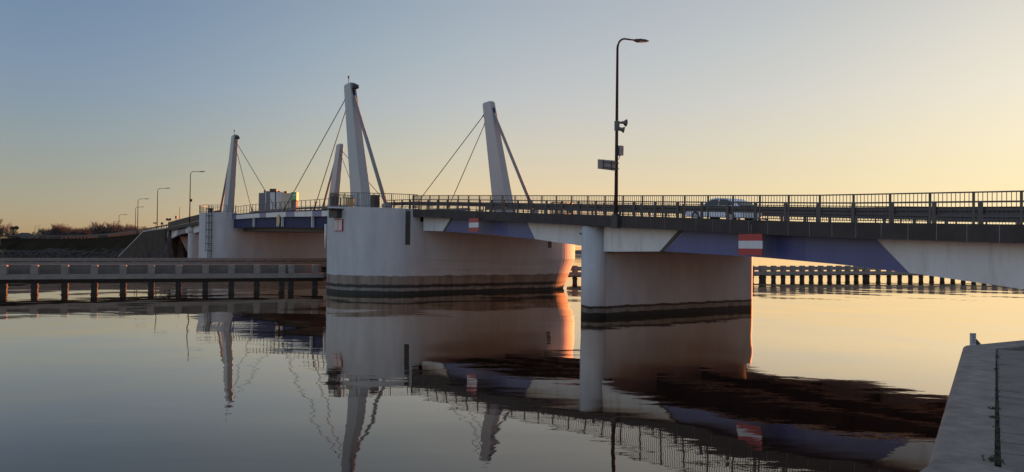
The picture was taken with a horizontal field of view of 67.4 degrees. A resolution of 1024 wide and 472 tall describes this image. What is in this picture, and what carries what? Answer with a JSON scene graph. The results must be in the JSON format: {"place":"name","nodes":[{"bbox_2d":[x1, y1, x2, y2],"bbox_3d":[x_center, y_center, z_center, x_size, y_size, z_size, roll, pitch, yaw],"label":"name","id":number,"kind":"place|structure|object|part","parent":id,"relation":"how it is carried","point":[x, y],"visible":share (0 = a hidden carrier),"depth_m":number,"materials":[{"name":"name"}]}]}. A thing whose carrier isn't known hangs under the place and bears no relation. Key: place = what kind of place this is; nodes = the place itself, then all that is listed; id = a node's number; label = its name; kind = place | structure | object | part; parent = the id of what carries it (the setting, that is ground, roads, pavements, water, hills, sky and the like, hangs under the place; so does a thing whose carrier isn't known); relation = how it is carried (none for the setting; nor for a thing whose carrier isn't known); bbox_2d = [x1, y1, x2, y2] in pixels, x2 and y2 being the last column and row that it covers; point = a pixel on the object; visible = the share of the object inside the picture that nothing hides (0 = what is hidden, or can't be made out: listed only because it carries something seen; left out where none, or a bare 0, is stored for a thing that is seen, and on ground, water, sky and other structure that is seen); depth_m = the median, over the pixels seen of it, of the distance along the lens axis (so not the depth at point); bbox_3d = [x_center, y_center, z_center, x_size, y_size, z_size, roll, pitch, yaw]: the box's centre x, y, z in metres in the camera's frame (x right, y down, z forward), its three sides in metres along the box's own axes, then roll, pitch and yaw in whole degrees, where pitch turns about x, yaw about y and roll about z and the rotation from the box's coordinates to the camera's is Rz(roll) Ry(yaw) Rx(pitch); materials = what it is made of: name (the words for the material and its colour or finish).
{"place":"outdoors","nodes":[
{"label":"outdoors","id":0,"kind":"place"},
{"bbox_2d":[51,238,86,238],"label":"road","id":1,"kind":"structure","parent":0,"point":[69,238],"depth_m":248.17,"materials":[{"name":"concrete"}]},
{"bbox_2d":[0,230,187,257],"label":"bank","id":2,"kind":"structure","parent":0,"point":[174,248],"depth_m":207.06,"materials":[{"name":"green plant"}]},
{"bbox_2d":[0,219,11,244],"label":"bare tree","id":3,"kind":"object","parent":2,"relation":"on","point":[7,232],"visible":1,"depth_m":250.45,"materials":[{"name":"brown plant"}]},
{"bbox_2d":[6,226,18,237],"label":"evergreen tree","id":4,"kind":"object","parent":2,"relation":"on","point":[14,230],"visible":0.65,"depth_m":261.66,"materials":[{"name":"green plant"}]},
{"bbox_2d":[14,233,36,238],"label":"house","id":5,"kind":"structure","parent":2,"relation":"on","point":[33,237],"depth_m":264.64,"materials":[{"name":"grey paint"}]},
{"bbox_2d":[39,228,50,238],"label":"bare tree","id":6,"kind":"object","parent":2,"relation":"on","point":[43,231],"visible":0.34,"depth_m":290.27,"materials":[{"name":"brown plant"}]},
{"bbox_2d":[48,225,64,238],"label":"bare tree","id":7,"kind":"object","parent":2,"relation":"on","point":[56,230],"visible":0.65,"depth_m":284.87,"materials":[{"name":"brown plant"}]},
{"bbox_2d":[47,223,73,236],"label":"bare tree","id":8,"kind":"object","parent":2,"relation":"on","point":[61,231],"visible":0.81,"depth_m":285.96,"materials":[{"name":"brown plant"}]},
{"bbox_2d":[50,223,72,233],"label":"bare tree","id":9,"kind":"object","parent":2,"relation":"on","point":[64,227],"visible":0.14,"depth_m":297.15,"materials":[{"name":"brown plant"}]},
{"bbox_2d":[0,247,125,257],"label":"riprap","id":10,"kind":"object","parent":2,"relation":"on","point":[49,253],"visible":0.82,"depth_m":186.83,"materials":[{"name":"stone"}]},
{"bbox_2d":[32,232,97,238],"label":"scrub","id":11,"kind":"object","parent":2,"relation":"on","point":[63,236],"visible":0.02,"depth_m":278.47,"materials":[{"name":"brown plant"}]},
{"bbox_2d":[66,229,76,236],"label":"bare tree","id":12,"kind":"object","parent":2,"relation":"on","point":[71,233],"visible":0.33,"depth_m":294.72,"materials":[{"name":"brown plant"}]},
{"bbox_2d":[0,224,167,238],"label":"guard rail","id":13,"kind":"object","parent":2,"relation":"on","point":[116,233],"visible":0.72,"depth_m":231.09,"materials":[{"name":"grey metal"}]},
{"bbox_2d":[78,228,89,237],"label":"bare tree","id":14,"kind":"object","parent":2,"relation":"on","point":[85,231],"visible":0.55,"depth_m":289.98,"materials":[{"name":"brown plant"}]},
{"bbox_2d":[77,227,90,237],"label":"bare tree","id":15,"kind":"object","parent":2,"relation":"on","point":[84,233],"visible":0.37,"depth_m":290.58,"materials":[{"name":"brown plant"}]},
{"bbox_2d":[88,220,116,237],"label":"bare tree","id":16,"kind":"object","parent":2,"relation":"on","point":[92,229],"visible":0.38,"depth_m":279.57,"materials":[{"name":"brown plant"}]},
{"bbox_2d":[100,223,125,236],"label":"bare tree","id":17,"kind":"object","parent":2,"relation":"on","point":[111,229],"visible":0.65,"depth_m":277.63,"materials":[{"name":"brown plant"}]},
{"bbox_2d":[115,224,138,235],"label":"bare tree","id":18,"kind":"object","parent":2,"relation":"on","point":[126,229],"visible":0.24,"depth_m":279.43,"materials":[{"name":"brown plant"}]},
{"bbox_2d":[118,228,187,257],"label":"bridge abutment","id":19,"kind":"object","parent":2,"relation":"on","point":[144,241],"visible":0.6,"depth_m":154.00,"materials":[{"name":"concrete"}]},
{"bbox_2d":[157,188,168,228],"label":"street lamp","id":20,"kind":"object","parent":2,"relation":"on","point":[157,206],"visible":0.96,"depth_m":158.02,"materials":[{"name":"metal"}]},
{"bbox_2d":[259,189,298,210],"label":"building","id":21,"kind":"structure","parent":2,"relation":"on","point":[278,197],"depth_m":259.67,"materials":[{"name":"grey"}]},
{"bbox_2d":[0,247,1023,471],"bbox_3d":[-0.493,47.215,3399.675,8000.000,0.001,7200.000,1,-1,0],"label":"water","id":22,"kind":"structure","parent":0,"point":[806,374],"depth_m":22.62,"materials":[{"name":"blue liquid"}]},
{"bbox_2d":[0,264,323,291],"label":"fender wall","id":23,"kind":"structure","parent":22,"relation":"in","point":[64,275],"depth_m":62.83,"materials":[{"name":"concrete"}]},
{"bbox_2d":[0,258,326,272],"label":"fender wall","id":24,"kind":"structure","parent":22,"relation":"in","point":[322,262],"depth_m":92.50,"materials":[{"name":"concrete"}]},
{"bbox_2d":[188,226,198,257],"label":"bridge pier","id":25,"kind":"structure","parent":22,"relation":"in","point":[193,245],"depth_m":131.59,"materials":[{"name":"concrete"}]},
{"bbox_2d":[199,212,326,269],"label":"bridge pier","id":26,"kind":"structure","parent":22,"relation":"in","point":[229,240],"depth_m":106.75,"materials":[{"name":"concrete"}]},
{"bbox_2d":[167,221,198,238],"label":"bridge span","id":27,"kind":"object","parent":26,"relation":"on","point":[179,230],"visible":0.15,"depth_m":138.79,"materials":[{"name":"concrete"}]},
{"bbox_2d":[168,210,221,227],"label":"railing","id":28,"kind":"object","parent":27,"relation":"on","point":[194,218],"visible":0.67,"depth_m":135.37,"materials":[{"name":"metal"}]},
{"bbox_2d":[189,171,204,222],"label":"street lamp","id":29,"kind":"object","parent":27,"relation":"on","point":[190,199],"visible":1,"depth_m":131.08,"materials":[{"name":"metal"}]},
{"bbox_2d":[205,205,211,257],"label":"caged ladder","id":30,"kind":"object","parent":26,"relation":"attached to","point":[208,222],"visible":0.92,"depth_m":104.51,"materials":[{"name":"grey metal"}]},
{"bbox_2d":[199,205,226,212],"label":"railing","id":31,"kind":"object","parent":26,"relation":"on","point":[209,208],"visible":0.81,"depth_m":105.85,"materials":[{"name":"metal"}]},
{"bbox_2d":[219,130,277,214],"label":"pylon","id":32,"kind":"object","parent":26,"relation":"on","point":[228,198],"visible":0.94,"depth_m":104.69,"materials":[{"name":"paint"}]},
{"bbox_2d":[323,144,381,205],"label":"pylon","id":33,"kind":"object","parent":26,"relation":"on","point":[335,179],"visible":0.62,"depth_m":112.77,"materials":[{"name":"paint"}]},
{"bbox_2d":[232,211,318,232],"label":"bascule leaf","id":34,"kind":"object","parent":33,"relation":"hanging from","point":[269,221],"visible":0.38,"depth_m":95.34,"materials":[{"name":"metal"}]},
{"bbox_2d":[232,202,279,213],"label":"railing","id":35,"kind":"object","parent":34,"relation":"on","point":[265,208],"visible":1,"depth_m":95.30,"materials":[{"name":"metal"}]},
{"bbox_2d":[324,207,574,294],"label":"bridge pier","id":36,"kind":"structure","parent":22,"relation":"in","point":[402,253],"depth_m":61.15,"materials":[{"name":"concrete"}]},
{"bbox_2d":[322,208,341,217],"bbox_3d":[-14.132,-1.812,60.564,1.350,0.710,1.100,0,-1,42],"label":"signal lamp","id":37,"kind":"object","parent":36,"relation":"attached to","point":[335,212],"visible":1,"depth_m":60.49,"materials":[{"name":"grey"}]},
{"bbox_2d":[331,196,338,206],"bbox_3d":[-15.021,-2.885,64.769,0.560,0.890,0.760,1,-1,-34],"label":"equipment cabinet","id":38,"kind":"object","parent":36,"relation":"on","point":[332,203],"visible":0.41,"depth_m":64.53,"materials":[{"name":"grey metal"}]},
{"bbox_2d":[282,76,390,211],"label":"pylon","id":39,"kind":"object","parent":36,"relation":"on","point":[358,171],"visible":0.92,"depth_m":67.85,"materials":[{"name":"paint"}]},
{"bbox_2d":[280,209,422,232],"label":"bascule leaf","id":40,"kind":"object","parent":39,"relation":"hanging from","point":[306,220],"visible":0.29,"depth_m":80.82,"materials":[{"name":"metal"}]},
{"bbox_2d":[250,206,338,212],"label":"crash barrier","id":41,"kind":"object","parent":40,"relation":"on","point":[299,208],"visible":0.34,"depth_m":89.72,"materials":[{"name":"metal"}]},
{"bbox_2d":[284,197,349,210],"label":"railing","id":42,"kind":"object","parent":40,"relation":"on","point":[319,205],"visible":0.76,"depth_m":77.99,"materials":[{"name":"metal"}]},
{"bbox_2d":[334,219,342,230],"bbox_3d":[-13.743,-0.859,60.805,1.100,0.940,0.088,0,-1,42],"label":"gauge board","id":43,"kind":"object","parent":36,"relation":"attached to","point":[338,224],"visible":1,"depth_m":60.73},
{"bbox_2d":[347,198,353,206],"bbox_3d":[-13.524,-2.782,64.325,0.460,0.790,0.560,1,-1,-34],"label":"equipment cabinet","id":44,"kind":"object","parent":36,"relation":"on","point":[348,201],"visible":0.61,"depth_m":64.16,"materials":[{"name":"grey metal"}]},
{"bbox_2d":[330,192,417,208],"bbox_3d":[-12.232,-2.899,63.394,5.144,1.498,10.259,1,-1,-34],"label":"railing","id":45,"kind":"object","parent":36,"relation":"on","point":[332,195],"visible":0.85,"depth_m":60.11,"materials":[{"name":"metal"}]},
{"bbox_2d":[370,195,379,207],"bbox_3d":[-10.805,-2.736,60.609,0.660,0.990,0.510,1,-1,-34],"label":"equipment cabinet","id":46,"kind":"object","parent":36,"relation":"on","point":[377,201],"visible":0.82,"depth_m":60.45,"materials":[{"name":"grey metal"}]},
{"bbox_2d":[420,101,538,212],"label":"pylon","id":47,"kind":"object","parent":36,"relation":"on","point":[499,176],"visible":0.76,"depth_m":76.36,"materials":[{"name":"paint"}]},
{"bbox_2d":[413,209,1023,288],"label":"bridge span","id":48,"kind":"object","parent":36,"relation":"on","point":[992,254],"visible":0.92,"depth_m":31.11,"materials":[{"name":"concrete"}]},
{"bbox_2d":[431,208,466,210],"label":"crash barrier","id":49,"kind":"object","parent":48,"relation":"on","point":[450,209],"visible":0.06,"depth_m":79.39,"materials":[{"name":"metal"}]},
{"bbox_2d":[469,210,482,231],"bbox_3d":[-2.432,-1.028,51.990,0.385,1.470,1.264,1,-1,-34],"label":"navigation sign","id":50,"kind":"object","parent":48,"relation":"hanging from","point":[474,224],"visible":1,"depth_m":51.83,"materials":[{"name":"metal"}]},
{"bbox_2d":[611,38,648,227],"bbox_3d":[6.341,-5.473,40.609,2.323,10.152,0.572,1,-1,-34],"label":"street lamp","id":51,"kind":"object","parent":48,"relation":"attached to","point":[616,216],"visible":1,"depth_m":40.05,"materials":[{"name":"metal"}]},
{"bbox_2d":[598,159,618,170],"bbox_3d":[4.974,-3.668,39.588,1.470,0.530,0.120,1,-1,-39],"label":"road sign","id":52,"kind":"object","parent":51,"relation":"attached to","point":[606,164],"visible":1,"depth_m":39.52,"materials":[{"name":"metal"}]},
{"bbox_2d":[388,199,1023,223],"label":"crash barrier","id":53,"kind":"object","parent":48,"relation":"on","point":[806,210],"visible":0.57,"depth_m":33.32,"materials":[{"name":"metal"}]},
{"bbox_2d":[412,190,1023,223],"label":"railing","id":54,"kind":"object","parent":48,"relation":"on","point":[465,199],"visible":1,"depth_m":34.01,"materials":[{"name":"metal"}]},
{"bbox_2d":[686,198,761,219],"bbox_3d":[12.479,-1.479,45.494,2.140,1.506,4.340,1,-1,-34],"label":"car","id":55,"kind":"object","parent":48,"relation":"on","point":[747,216],"visible":0.32,"depth_m":44.58,"materials":[{"name":"silver metal"}]},
{"bbox_3d":[11.726,-1.968,45.325,0.158,0.385,1.130,1,-1,-34],"label":"side window","id":56,"kind":"part","parent":55,"relation":"part of","materials":[{"name":"black glass"}]},
{"bbox_3d":[12.374,-1.960,44.357,0.155,0.404,1.040,1,-1,-34],"label":"side window","id":57,"kind":"part","parent":55,"relation":"part of","materials":[{"name":"black glass"}]},
{"bbox_3d":[13.407,-1.855,44.113,1.280,0.255,0.350,1,-1,-34],"label":"rear window","id":58,"kind":"part","parent":55,"relation":"part of","materials":[{"name":"black glass"}]},
{"bbox_2d":[738,218,767,254],"bbox_3d":[10.321,0.030,32.843,0.385,1.573,1.264,1,-1,-34],"label":"navigation sign","id":59,"kind":"object","parent":48,"relation":"hanging from","point":[753,243],"visible":1,"depth_m":32.69,"materials":[{"name":"metal"}]},
{"bbox_2d":[485,207,1023,223],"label":"crash barrier","id":60,"kind":"object","parent":48,"relation":"on","point":[961,217],"visible":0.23,"depth_m":40.96,"materials":[{"name":"metal"}]},
{"bbox_2d":[550,202,1015,223],"bbox_3d":[20.222,-1.348,42.713,0.075,3.572,60.670,1,-1,-34],"label":"railing","id":61,"kind":"object","parent":48,"relation":"on","point":[758,205],"visible":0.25,"depth_m":48.58,"materials":[{"name":"metal"}]},
{"bbox_2d":[580,226,752,317],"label":"bridge pier","id":62,"kind":"structure","parent":22,"relation":"in","point":[617,284],"depth_m":44.54,"materials":[{"name":"concrete"}]},
{"bbox_2d":[568,266,954,281],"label":"fender wall","id":63,"kind":"structure","parent":22,"relation":"in","point":[762,272],"depth_m":97.19,"materials":[{"name":"wood"}]},
{"bbox_2d":[0,0,1023,246],"label":"sky","id":64,"kind":"structure","parent":0,"point":[105,105],"materials":[{"name":"blue"}]},
{"bbox_2d":[920,340,1023,471],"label":"quay","id":65,"kind":"structure","parent":0,"point":[965,439],"depth_m":7.49,"materials":[{"name":"concrete"}]},
{"bbox_2d":[970,333,980,344],"bbox_3d":[7.956,2.809,13.168,0.220,2.285,0.036,1,-1,-7],"label":"water gauge","id":66,"kind":"object","parent":65,"relation":"attached to","point":[974,340],"visible":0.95,"depth_m":13.17,"materials":[{"name":"grey"}]},
{"bbox_2d":[982,349,1004,464],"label":"weeds","id":67,"kind":"object","parent":65,"relation":"on","point":[998,461],"visible":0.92,"depth_m":7.27,"materials":[{"name":"green plant"}]}
]}

